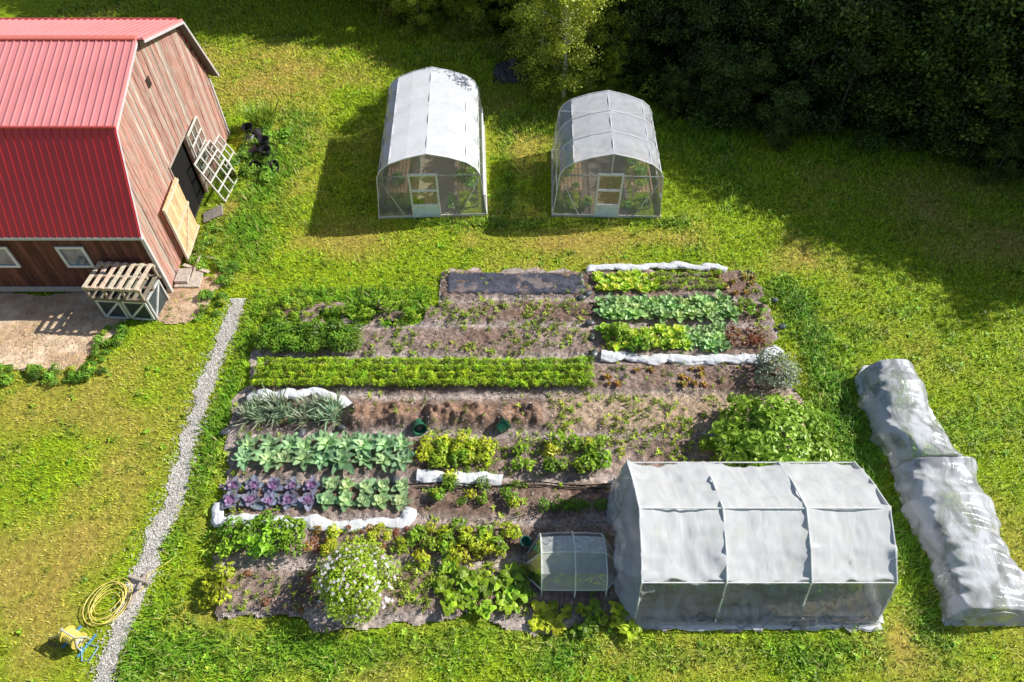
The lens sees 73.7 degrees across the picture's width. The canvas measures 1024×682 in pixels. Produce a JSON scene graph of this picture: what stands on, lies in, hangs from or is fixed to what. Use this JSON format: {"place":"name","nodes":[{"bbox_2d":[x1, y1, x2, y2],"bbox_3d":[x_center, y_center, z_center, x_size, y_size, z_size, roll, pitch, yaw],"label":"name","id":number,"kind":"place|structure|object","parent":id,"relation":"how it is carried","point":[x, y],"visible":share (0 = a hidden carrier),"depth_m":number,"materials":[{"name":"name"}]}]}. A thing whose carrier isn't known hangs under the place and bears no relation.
{"place":"outdoors","nodes":[
{"label":"outdoors","id":0,"kind":"place"},
{"bbox_2d":[83,298,255,681],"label":"gravel path","id":1,"kind":"structure","parent":0,"point":[149,570],"depth_m":18.52,"materials":[{"name":"grey gravel"}]},
{"bbox_2d":[126,571,152,607],"bbox_3d":[-9.211,6.074,16.867,0.604,0.277,0.881,-13,51,-11],"label":"wooden stake","id":2,"kind":"object","parent":1,"relation":"on","point":[141,580],"visible":1,"depth_m":16.97,"materials":[{"name":"brown wood"}]},
{"bbox_2d":[0,0,1023,681],"bbox_3d":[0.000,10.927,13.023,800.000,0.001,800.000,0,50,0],"label":"ground","id":3,"kind":"structure","parent":0,"point":[24,8],"depth_m":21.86,"materials":[{"name":"green plant"}]},
{"bbox_2d":[0,292,123,370],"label":"bare yard","id":4,"kind":"structure","parent":3,"relation":"on","point":[11,309],"depth_m":22.51,"materials":[{"name":"beige soil"}]},
{"bbox_2d":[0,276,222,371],"bbox_3d":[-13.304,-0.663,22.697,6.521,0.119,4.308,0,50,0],"label":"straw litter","id":5,"kind":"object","parent":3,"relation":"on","point":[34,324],"visible":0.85,"depth_m":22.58,"materials":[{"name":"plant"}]},
{"bbox_2d":[49,555,176,660],"bbox_3d":[-9.813,6.137,16.622,1.341,0.624,2.965,20,53,16],"label":"garden hose reel","id":6,"kind":"object","parent":3,"relation":"on","point":[73,637],"visible":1,"depth_m":16.34,"materials":[{"name":"plastic"}]},
{"bbox_2d":[0,18,239,292],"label":"red barn","id":7,"kind":"structure","parent":3,"relation":"on","point":[114,132],"depth_m":21.55,"materials":[{"name":"paint"}]},
{"bbox_2d":[0,249,89,264],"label":"window panes","id":8,"kind":"structure","parent":7,"relation":"in","point":[73,256],"depth_m":22.30,"materials":[{"name":"grey glass"}]},
{"bbox_2d":[162,177,199,261],"bbox_3d":[-11.675,-4.303,24.171,0.100,2.340,1.881,-4,50,-3],"label":"open door","id":9,"kind":"structure","parent":7,"relation":"in","point":[176,209],"depth_m":24.09,"materials":[{"name":"brown wood"}]},
{"bbox_2d":[0,219,239,385],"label":"edge weeds","id":10,"kind":"object","parent":3,"relation":"on","point":[40,371],"visible":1,"depth_m":22.09,"materials":[{"name":"green plant"}]},
{"bbox_2d":[81,261,169,320],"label":"pallet coop","id":11,"kind":"structure","parent":3,"relation":"on","point":[136,295],"depth_m":22.23,"materials":[{"name":"brown wood"}]},
{"bbox_2d":[143,272,222,323],"bbox_3d":[-11.310,-1.528,23.444,2.580,0.023,2.880,0,50,0],"label":"chip pad","id":12,"kind":"object","parent":3,"relation":"on","point":[182,303],"visible":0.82,"depth_m":23.26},
{"bbox_2d":[196,561,236,609],"bbox_3d":[-7.220,5.958,16.725,1.029,0.550,1.111,0,50,0],"label":"marigold plant","id":13,"kind":"object","parent":3,"relation":"on","point":[219,576],"visible":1,"depth_m":16.68,"materials":[{"name":"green plant"}]},
{"bbox_2d":[220,122,292,181],"bbox_3d":[-10.665,-7.994,28.509,2.370,0.457,4.208,0,50,0],"label":"nettle patch","id":14,"kind":"object","parent":3,"relation":"on","point":[265,175],"visible":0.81,"depth_m":28.20,"materials":[{"name":"green plant"}]},
{"bbox_2d":[234,94,282,127],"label":"ornamental grass","id":15,"kind":"object","parent":3,"relation":"on","point":[255,115],"depth_m":29.48,"materials":[{"name":"green plant"}]},
{"bbox_2d":[383,0,427,26],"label":"poplar tree","id":16,"kind":"object","parent":3,"relation":"on","point":[395,3],"visible":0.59,"depth_m":35.74,"materials":[{"name":"green plant"}]},
{"bbox_2d":[395,0,441,33],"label":"poplar tree","id":17,"kind":"object","parent":3,"relation":"on","point":[422,18],"visible":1,"depth_m":34.98,"materials":[{"name":"green plant"}]},
{"bbox_2d":[376,67,487,218],"bbox_3d":[-3.150,-7.935,26.996,4.170,2.903,6.102,-2,50,-2],"label":"polytunnel greenhouse","id":18,"kind":"object","parent":3,"relation":"on","point":[433,128],"visible":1,"depth_m":26.20,"materials":[{"name":"white plastic"},{"name":"metal"},{"name":"painted wood"}]},
{"bbox_2d":[433,0,475,19],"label":"poplar tree","id":19,"kind":"object","parent":3,"relation":"on","point":[448,7],"visible":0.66,"depth_m":35.36,"materials":[{"name":"green plant"}]},
{"bbox_2d":[457,0,499,36],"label":"poplar tree","id":20,"kind":"object","parent":3,"relation":"on","point":[476,10],"visible":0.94,"depth_m":34.77,"materials":[{"name":"green plant"}]},
{"bbox_2d":[473,0,507,27],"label":"young maple tree","id":21,"kind":"object","parent":3,"relation":"on","point":[495,4],"visible":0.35,"depth_m":35.30,"materials":[{"name":"green plant"}]},
{"bbox_2d":[0,33,1023,681],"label":"clover patch","id":22,"kind":"object","parent":3,"relation":"on","point":[598,645],"visible":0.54,"depth_m":21.01,"materials":[{"name":"green plant"}]},
{"bbox_2d":[492,58,536,83],"bbox_3d":[0.161,-13.298,32.846,2.240,0.731,2.200,0,50,0],"label":"black tarp heap","id":23,"kind":"object","parent":3,"relation":"on","point":[501,71],"visible":0.68,"depth_m":32.53,"materials":[{"name":"plastic"}]},
{"bbox_2d":[498,0,532,42],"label":"poplar tree","id":24,"kind":"object","parent":3,"relation":"on","point":[505,18],"visible":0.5,"depth_m":34.05,"materials":[{"name":"green plant"}]},
{"bbox_2d":[503,0,580,77],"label":"birch tree","id":25,"kind":"object","parent":3,"relation":"on","point":[523,35],"visible":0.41,"depth_m":30.79,"materials":[{"name":"green plant"}]},
{"bbox_2d":[376,0,718,111],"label":"goldenrod clump","id":26,"kind":"object","parent":3,"relation":"on","point":[382,8],"visible":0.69,"depth_m":32.92,"materials":[{"name":"green plant"}]},
{"bbox_2d":[516,0,612,98],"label":"birch tree","id":27,"kind":"object","parent":3,"relation":"on","point":[559,48],"visible":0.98,"depth_m":29.18,"materials":[{"name":"green plant"}]},
{"bbox_2d":[563,0,626,77],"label":"birch tree","id":28,"kind":"object","parent":3,"relation":"on","point":[597,39],"visible":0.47,"depth_m":30.63,"materials":[{"name":"green plant"}]},
{"bbox_2d":[588,6,623,64],"bbox_3d":[4.386,-14.304,32.224,2.118,3.078,2.808,0,50,0],"label":"young maple tree","id":29,"kind":"object","parent":3,"relation":"on","point":[605,29],"visible":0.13,"depth_m":31.91,"materials":[{"name":"green plant"}]},
{"bbox_2d":[551,90,663,218],"bbox_3d":[3.673,-7.256,26.406,4.170,2.872,4.302,2,50,1],"label":"polytunnel greenhouse","id":30,"kind":"object","parent":3,"relation":"on","point":[602,135],"visible":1,"depth_m":26.08,"materials":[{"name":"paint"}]},
{"bbox_2d":[600,41,626,89],"bbox_3d":[4.635,-12.591,31.376,1.240,2.177,1.441,4,50,4],"label":"poplar tree","id":31,"kind":"object","parent":3,"relation":"on","point":[612,50],"visible":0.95,"depth_m":31.13,"materials":[{"name":"green plant"}]},
{"bbox_2d":[601,21,635,75],"bbox_3d":[5.020,-13.489,31.774,1.801,2.721,1.550,1,50,1],"label":"poplar tree","id":32,"kind":"object","parent":3,"relation":"on","point":[628,36],"visible":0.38,"depth_m":31.18,"materials":[{"name":"green plant"}]},
{"bbox_2d":[603,1,663,83],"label":"young maple tree","id":33,"kind":"object","parent":3,"relation":"on","point":[637,34],"visible":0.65,"depth_m":30.64,"materials":[{"name":"green plant"}]},
{"bbox_2d":[599,0,679,76],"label":"young maple tree","id":34,"kind":"object","parent":3,"relation":"on","point":[635,62],"visible":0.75,"depth_m":30.41,"materials":[{"name":"green plant"}]},
{"bbox_2d":[615,0,695,62],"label":"young maple tree","id":35,"kind":"object","parent":3,"relation":"on","point":[663,25],"visible":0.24,"depth_m":31.71,"materials":[{"name":"green plant"}]},
{"bbox_2d":[656,63,697,119],"bbox_3d":[7.141,-11.086,30.056,1.589,2.265,2.106,-14,51,-11],"label":"young maple tree","id":36,"kind":"object","parent":3,"relation":"on","point":[684,84],"visible":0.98,"depth_m":29.69,"materials":[{"name":"green plant"}]},
{"bbox_2d":[651,0,741,58],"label":"young maple tree","id":37,"kind":"object","parent":3,"relation":"on","point":[671,47],"visible":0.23,"depth_m":31.76,"materials":[{"name":"green plant"}]},
{"bbox_2d":[653,0,740,88],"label":"young maple tree","id":38,"kind":"object","parent":3,"relation":"on","point":[699,13],"visible":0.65,"depth_m":29.67,"materials":[{"name":"green plant"}]},
{"bbox_2d":[680,39,751,107],"bbox_3d":[8.643,-11.299,29.611,2.814,3.316,2.720,13,51,10],"label":"young maple tree","id":39,"kind":"object","parent":3,"relation":"on","point":[712,58],"visible":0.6,"depth_m":29.04,"materials":[{"name":"green plant"}]},
{"bbox_2d":[419,0,1023,176],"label":"undergrowth","id":40,"kind":"object","parent":3,"relation":"on","point":[872,140],"visible":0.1,"depth_m":29.37,"materials":[{"name":"green plant"}]},
{"bbox_2d":[699,51,764,130],"bbox_3d":[9.187,-10.815,29.297,2.717,3.170,2.626,-35,58,-26],"label":"young maple tree","id":41,"kind":"object","parent":3,"relation":"on","point":[732,63],"visible":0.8,"depth_m":28.71,"materials":[{"name":"green plant"}]},
{"bbox_2d":[692,0,800,91],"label":"young maple tree","id":42,"kind":"object","parent":3,"relation":"on","point":[748,5],"visible":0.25,"depth_m":29.93,"materials":[{"name":"green plant"}]},
{"bbox_2d":[715,42,785,130],"bbox_3d":[10.282,-10.773,29.019,3.071,3.451,2.317,-14,51,-11],"label":"young maple tree","id":43,"kind":"object","parent":3,"relation":"on","point":[758,66],"visible":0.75,"depth_m":28.40,"materials":[{"name":"green plant"}]},
{"bbox_2d":[606,460,897,632],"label":"garden hoop tunnel","id":44,"kind":"structure","parent":3,"relation":"on","point":[792,542],"depth_m":15.96,"materials":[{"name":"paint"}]},
{"bbox_2d":[719,0,799,96],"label":"young maple tree","id":45,"kind":"object","parent":3,"relation":"on","point":[768,33],"visible":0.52,"depth_m":28.85,"materials":[{"name":"green plant"}]},
{"bbox_2d":[755,81,812,153],"bbox_3d":[11.068,-9.257,28.169,2.151,2.887,2.225,3,50,2],"label":"young maple tree","id":46,"kind":"object","parent":3,"relation":"on","point":[795,97],"visible":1,"depth_m":27.85,"materials":[{"name":"green plant"}]},
{"bbox_2d":[758,0,855,99],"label":"young maple tree","id":47,"kind":"object","parent":3,"relation":"on","point":[789,31],"visible":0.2,"depth_m":29.31,"materials":[{"name":"green plant"}]},
{"bbox_2d":[761,0,887,119],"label":"young maple tree","id":48,"kind":"object","parent":3,"relation":"on","point":[797,48],"visible":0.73,"depth_m":28.08,"materials":[{"name":"green plant"}]},
{"bbox_2d":[774,0,890,77],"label":"maple tree","id":49,"kind":"object","parent":3,"relation":"on","point":[829,54],"visible":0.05,"depth_m":29.38,"materials":[{"name":"green plant"}]},
{"bbox_2d":[804,0,924,132],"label":"young maple tree","id":50,"kind":"object","parent":3,"relation":"on","point":[858,53],"visible":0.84,"depth_m":27.28,"materials":[{"name":"green plant"}]},
{"bbox_2d":[786,0,944,131],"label":"maple tree","id":51,"kind":"object","parent":3,"relation":"on","point":[848,9],"visible":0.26,"depth_m":27.22,"materials":[{"name":"green plant"}]},
{"bbox_2d":[828,0,966,125],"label":"maple tree","id":52,"kind":"object","parent":3,"relation":"on","point":[890,85],"visible":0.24,"depth_m":27.46,"materials":[{"name":"green plant"}]},
{"bbox_2d":[865,0,1011,133],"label":"young maple tree","id":53,"kind":"object","parent":3,"relation":"on","point":[950,30],"visible":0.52,"depth_m":26.75,"materials":[{"name":"green plant"}]},
{"bbox_2d":[854,359,1023,625],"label":"netted row tunnel","id":54,"kind":"structure","parent":3,"relation":"on","point":[922,480],"depth_m":17.88,"materials":[{"name":"leaf"},{"name":"cloth netting"},{"name":"metal"}]},
{"bbox_2d":[875,0,1023,123],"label":"maple tree","id":55,"kind":"object","parent":3,"relation":"on","point":[966,104],"visible":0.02,"depth_m":27.72,"materials":[{"name":"green plant"}]},
{"bbox_2d":[882,0,1023,149],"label":"young maple tree","id":56,"kind":"object","parent":3,"relation":"on","point":[925,58],"visible":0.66,"depth_m":25.91,"materials":[{"name":"green plant"}]},
{"bbox_2d":[898,0,1023,160],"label":"young maple tree","id":57,"kind":"object","parent":3,"relation":"on","point":[938,150],"visible":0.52,"depth_m":26.14,"materials":[{"name":"green plant"}]},
{"bbox_2d":[946,13,1023,142],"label":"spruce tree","id":58,"kind":"object","parent":3,"relation":"on","point":[1006,124],"visible":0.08,"depth_m":27.68,"materials":[{"name":"green plant"}]},
{"bbox_2d":[947,0,1023,178],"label":"maple tree","id":59,"kind":"object","parent":3,"relation":"on","point":[1003,104],"visible":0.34,"depth_m":25.84,"materials":[{"name":"green plant"}]},
{"bbox_2d":[952,22,1023,162],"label":"young maple tree","id":60,"kind":"object","parent":3,"relation":"on","point":[995,129],"visible":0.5,"depth_m":26.84,"materials":[{"name":"green plant"}]},
{"bbox_2d":[975,120,1023,185],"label":"young maple tree","id":61,"kind":"object","parent":3,"relation":"on","point":[1010,149],"visible":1,"depth_m":26.46,"materials":[{"name":"green plant"}]},
{"bbox_2d":[212,267,873,636],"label":"garden soil","id":62,"kind":"structure","parent":0,"point":[447,507],"depth_m":19.91,"materials":[{"name":"brown soil"}]},
{"bbox_2d":[214,510,306,559],"bbox_3d":[-6.424,4.866,17.461,2.418,0.713,1.413,0,50,0],"label":"tomato bush","id":63,"kind":"object","parent":62,"relation":"on","point":[266,546],"visible":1,"depth_m":17.34,"materials":[{"name":"green plant"}]},
{"bbox_2d":[219,475,320,510],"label":"purple cabbage row","id":64,"kind":"object","parent":62,"relation":"on","point":[289,498],"visible":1,"depth_m":18.41,"materials":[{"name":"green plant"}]},
{"bbox_2d":[226,569,317,615],"bbox_3d":[-5.872,6.136,16.734,2.136,0.303,1.128,0,50,0],"label":"strawberry row","id":65,"kind":"object","parent":62,"relation":"on","point":[266,591],"visible":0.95,"depth_m":16.77,"materials":[{"name":"green plant"}]},
{"bbox_2d":[232,382,345,438],"bbox_3d":[-6.591,1.954,19.940,3.482,0.743,2.029,0,50,0],"label":"leek row","id":66,"kind":"object","parent":62,"relation":"on","point":[260,408],"visible":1,"depth_m":20.02,"materials":[{"name":"green plant"}]},
{"bbox_2d":[246,387,351,409],"bbox_3d":[-6.352,1.720,20.468,3.372,0.290,0.760,0,50,0],"label":"row cover roll","id":67,"kind":"object","parent":62,"relation":"on","point":[291,393],"visible":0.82,"depth_m":20.46,"materials":[{"name":"fabric"}]},
{"bbox_2d":[250,317,363,354],"bbox_3d":[-6.523,-0.229,21.773,3.645,0.549,1.502,0,50,0],"label":"parsley row","id":68,"kind":"object","parent":62,"relation":"on","point":[270,338],"visible":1,"depth_m":21.70,"materials":[{"name":"green plant"}]},
{"bbox_2d":[211,502,416,531],"bbox_3d":[-5.275,4.687,18.081,5.504,0.192,0.754,1,50,1],"label":"row cover roll","id":69,"kind":"object","parent":62,"relation":"on","point":[408,515],"visible":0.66,"depth_m":17.98,"materials":[{"name":"fabric"}]},
{"bbox_2d":[231,429,415,474],"bbox_3d":[-5.248,3.128,19.175,5.195,0.370,1.446,0,50,0],"label":"broccoli row","id":70,"kind":"object","parent":62,"relation":"on","point":[279,455],"visible":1,"depth_m":19.16,"materials":[{"name":"green plant"}]},
{"bbox_2d":[270,294,429,321],"bbox_3d":[-5.404,-1.166,22.740,5.326,0.562,1.248,0,50,0],"label":"weedy bed growth","id":71,"kind":"object","parent":62,"relation":"on","point":[286,298],"visible":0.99,"depth_m":22.67,"materials":[{"name":"green plant"}]},
{"bbox_2d":[310,535,401,629],"bbox_3d":[-3.716,5.705,16.400,2.053,1.501,2.104,-35,58,-26],"label":"cosmos bush","id":72,"kind":"object","parent":62,"relation":"on","point":[337,600],"visible":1,"depth_m":16.07,"materials":[{"name":"green plant"}]},
{"bbox_2d":[303,522,409,555],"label":"flower row","id":73,"kind":"object","parent":62,"relation":"on","point":[335,535],"visible":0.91,"depth_m":17.52,"materials":[{"name":"green plant"}]},
{"bbox_2d":[316,475,411,511],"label":"green cabbage row","id":74,"kind":"object","parent":62,"relation":"on","point":[343,500],"visible":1,"depth_m":18.43,"materials":[{"name":"green plant"}]},
{"bbox_2d":[412,418,426,434],"bbox_3d":[-2.702,2.463,19.805,0.430,0.419,0.340,-13,36,-11],"label":"garden tub","id":75,"kind":"object","parent":62,"relation":"on","point":[418,421],"visible":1,"depth_m":19.76,"materials":[{"name":"plastic"}]},
{"bbox_2d":[250,355,596,387],"bbox_3d":[-2.700,0.894,20.989,10.610,0.400,1.243,0,50,0],"label":"carrot row","id":76,"kind":"object","parent":62,"relation":"on","point":[467,372],"visible":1,"depth_m":20.95,"materials":[{"name":"green plant"}]},
{"bbox_2d":[415,431,498,468],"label":"bush bean row","id":77,"kind":"object","parent":62,"relation":"on","point":[459,453],"visible":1,"depth_m":19.14,"materials":[{"name":"green plant"}]},
{"bbox_2d":[416,469,502,486],"bbox_3d":[-1.447,3.794,18.829,2.394,0.195,0.500,2,50,2],"label":"row cover roll","id":78,"kind":"object","parent":62,"relation":"on","point":[426,475],"visible":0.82,"depth_m":18.78,"materials":[{"name":"fabric"}]},
{"bbox_2d":[406,516,523,568],"bbox_3d":[-1.207,5.117,17.431,3.053,0.475,1.366,0,50,0],"label":"mixed herb row","id":79,"kind":"object","parent":62,"relation":"on","point":[464,539],"visible":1,"depth_m":17.40,"materials":[{"name":"green plant"}]},
{"bbox_2d":[426,469,521,508],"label":"herb row","id":80,"kind":"object","parent":62,"relation":"on","point":[434,494],"visible":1,"depth_m":18.33,"materials":[{"name":"green plant"}]},
{"bbox_2d":[434,554,532,619],"bbox_3d":[-0.703,6.028,16.775,2.425,0.354,1.605,0,50,0],"label":"squash row","id":81,"kind":"object","parent":62,"relation":"on","point":[511,575],"visible":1,"depth_m":16.72,"materials":[{"name":"green plant"}]},
{"bbox_2d":[162,267,824,635],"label":"garden weeds","id":82,"kind":"object","parent":62,"relation":"on","point":[467,470],"visible":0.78,"depth_m":19.89,"materials":[{"name":"green plant"}]},
{"bbox_2d":[408,481,611,488],"bbox_3d":[-0.101,3.938,18.626,5.804,0.134,0.208,0,50,0],"label":"irrigation pipe","id":83,"kind":"object","parent":62,"relation":"on","point":[518,485],"visible":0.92,"depth_m":18.61,"materials":[{"name":"plastic"}]},
{"bbox_2d":[446,272,584,297],"bbox_3d":[0.126,-1.994,23.713,5.004,0.218,1.226,0,50,0],"label":"black mulch sheet","id":84,"kind":"object","parent":62,"relation":"on","point":[475,284],"visible":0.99,"depth_m":23.60,"materials":[{"name":"plastic"}]},
{"bbox_2d":[510,441,535,470],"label":"pepper row","id":85,"kind":"object","parent":62,"relation":"on","point":[514,462],"visible":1,"depth_m":18.97,"materials":[{"name":"green plant"}]},
{"bbox_2d":[212,270,872,621],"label":"mulch chips","id":86,"kind":"object","parent":62,"relation":"on","point":[314,564],"visible":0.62,"depth_m":19.88,"materials":[{"name":"wood"}]},
{"bbox_2d":[527,531,616,598],"bbox_3d":[1.515,5.420,16.960,2.296,1.013,1.679,0,50,0],"label":"cold frame cloche","id":87,"kind":"object","parent":62,"relation":"on","point":[572,559],"visible":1,"depth_m":16.63,"materials":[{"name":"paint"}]},
{"bbox_2d":[537,495,607,513],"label":"basil row","id":88,"kind":"object","parent":62,"relation":"on","point":[563,504],"visible":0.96,"depth_m":18.10,"materials":[{"name":"green plant"}]},
{"bbox_2d":[542,428,611,473],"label":"potato row","id":89,"kind":"object","parent":62,"relation":"on","point":[594,454],"visible":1,"depth_m":18.94,"materials":[{"name":"green plant"}]},
{"bbox_2d":[528,599,641,641],"bbox_3d":[1.731,6.698,16.368,2.716,0.317,1.009,0,50,0],"label":"pumpkin vine","id":90,"kind":"object","parent":62,"relation":"on","point":[556,625],"visible":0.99,"depth_m":16.36,"materials":[{"name":"green plant"}]},
{"bbox_2d":[591,269,662,292],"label":"lettuce row","id":91,"kind":"object","parent":62,"relation":"on","point":[635,280],"visible":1,"depth_m":23.59,"materials":[{"name":"green plant"}]},
{"bbox_2d":[594,321,691,351],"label":"chard row","id":92,"kind":"object","parent":62,"relation":"on","point":[670,338],"visible":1,"depth_m":21.81,"materials":[{"name":"green plant"}]},
{"bbox_2d":[585,261,727,272],"bbox_3d":[5.122,-2.631,24.206,5.082,0.164,0.622,0,50,0],"label":"row cover roll","id":93,"kind":"object","parent":62,"relation":"on","point":[661,265],"visible":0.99,"depth_m":24.14,"materials":[{"name":"fabric"}]},
{"bbox_2d":[604,365,723,387],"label":"seedling row","id":94,"kind":"object","parent":62,"relation":"on","point":[701,373],"visible":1,"depth_m":20.98,"materials":[{"name":"brown plant"}]},
{"bbox_2d":[593,289,741,323],"bbox_3d":[5.143,-1.146,22.823,4.887,0.362,1.524,0,50,0],"label":"collard row","id":95,"kind":"object","parent":62,"relation":"on","point":[677,307],"visible":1,"depth_m":22.73,"materials":[{"name":"green plant"}]},
{"bbox_2d":[655,269,725,290],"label":"bean row","id":96,"kind":"object","parent":62,"relation":"on","point":[689,272],"visible":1,"depth_m":23.59,"materials":[{"name":"green plant"}]},
{"bbox_2d":[600,345,783,365],"bbox_3d":[5.728,0.502,21.576,5.892,0.214,0.780,-2,50,-1],"label":"row cover roll","id":97,"kind":"object","parent":62,"relation":"on","point":[609,356],"visible":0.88,"depth_m":21.47,"materials":[{"name":"fabric"}]},
{"bbox_2d":[679,320,731,353],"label":"turnip row","id":98,"kind":"object","parent":62,"relation":"on","point":[718,337],"visible":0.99,"depth_m":21.91,"materials":[{"name":"green plant"}]},
{"bbox_2d":[697,434,722,452],"bbox_3d":[5.608,2.868,19.218,0.778,0.391,0.596,0,50,0],"label":"tall weed","id":99,"kind":"object","parent":62,"relation":"on","point":[708,443],"visible":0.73,"depth_m":19.16,"materials":[{"name":"green plant"}]},
{"bbox_2d":[713,270,756,294],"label":"red lettuce row","id":100,"kind":"object","parent":62,"relation":"on","point":[733,281],"visible":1,"depth_m":23.61,"materials":[{"name":"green plant"}]},
{"bbox_2d":[725,324,765,346],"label":"beet row","id":101,"kind":"object","parent":62,"relation":"on","point":[759,338],"visible":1,"depth_m":21.91,"materials":[{"name":"red plant"}]},
{"bbox_2d":[737,296,771,314],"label":"kale row","id":102,"kind":"object","parent":62,"relation":"on","point":[747,303],"visible":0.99,"depth_m":22.78,"materials":[{"name":"green plant"}]},
{"bbox_2d":[707,392,838,466],"bbox_3d":[7.182,2.791,18.835,3.478,1.522,3.380,0,50,0],"label":"leafy bush","id":103,"kind":"object","parent":62,"relation":"on","point":[762,422],"visible":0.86,"depth_m":18.68,"materials":[{"name":"green plant"}]},
{"bbox_2d":[753,347,801,390],"bbox_3d":[8.076,0.891,20.757,1.447,1.014,1.480,15,52,12],"label":"sage bush","id":104,"kind":"object","parent":62,"relation":"on","point":[767,369],"visible":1,"depth_m":20.55,"materials":[{"name":"green plant"}]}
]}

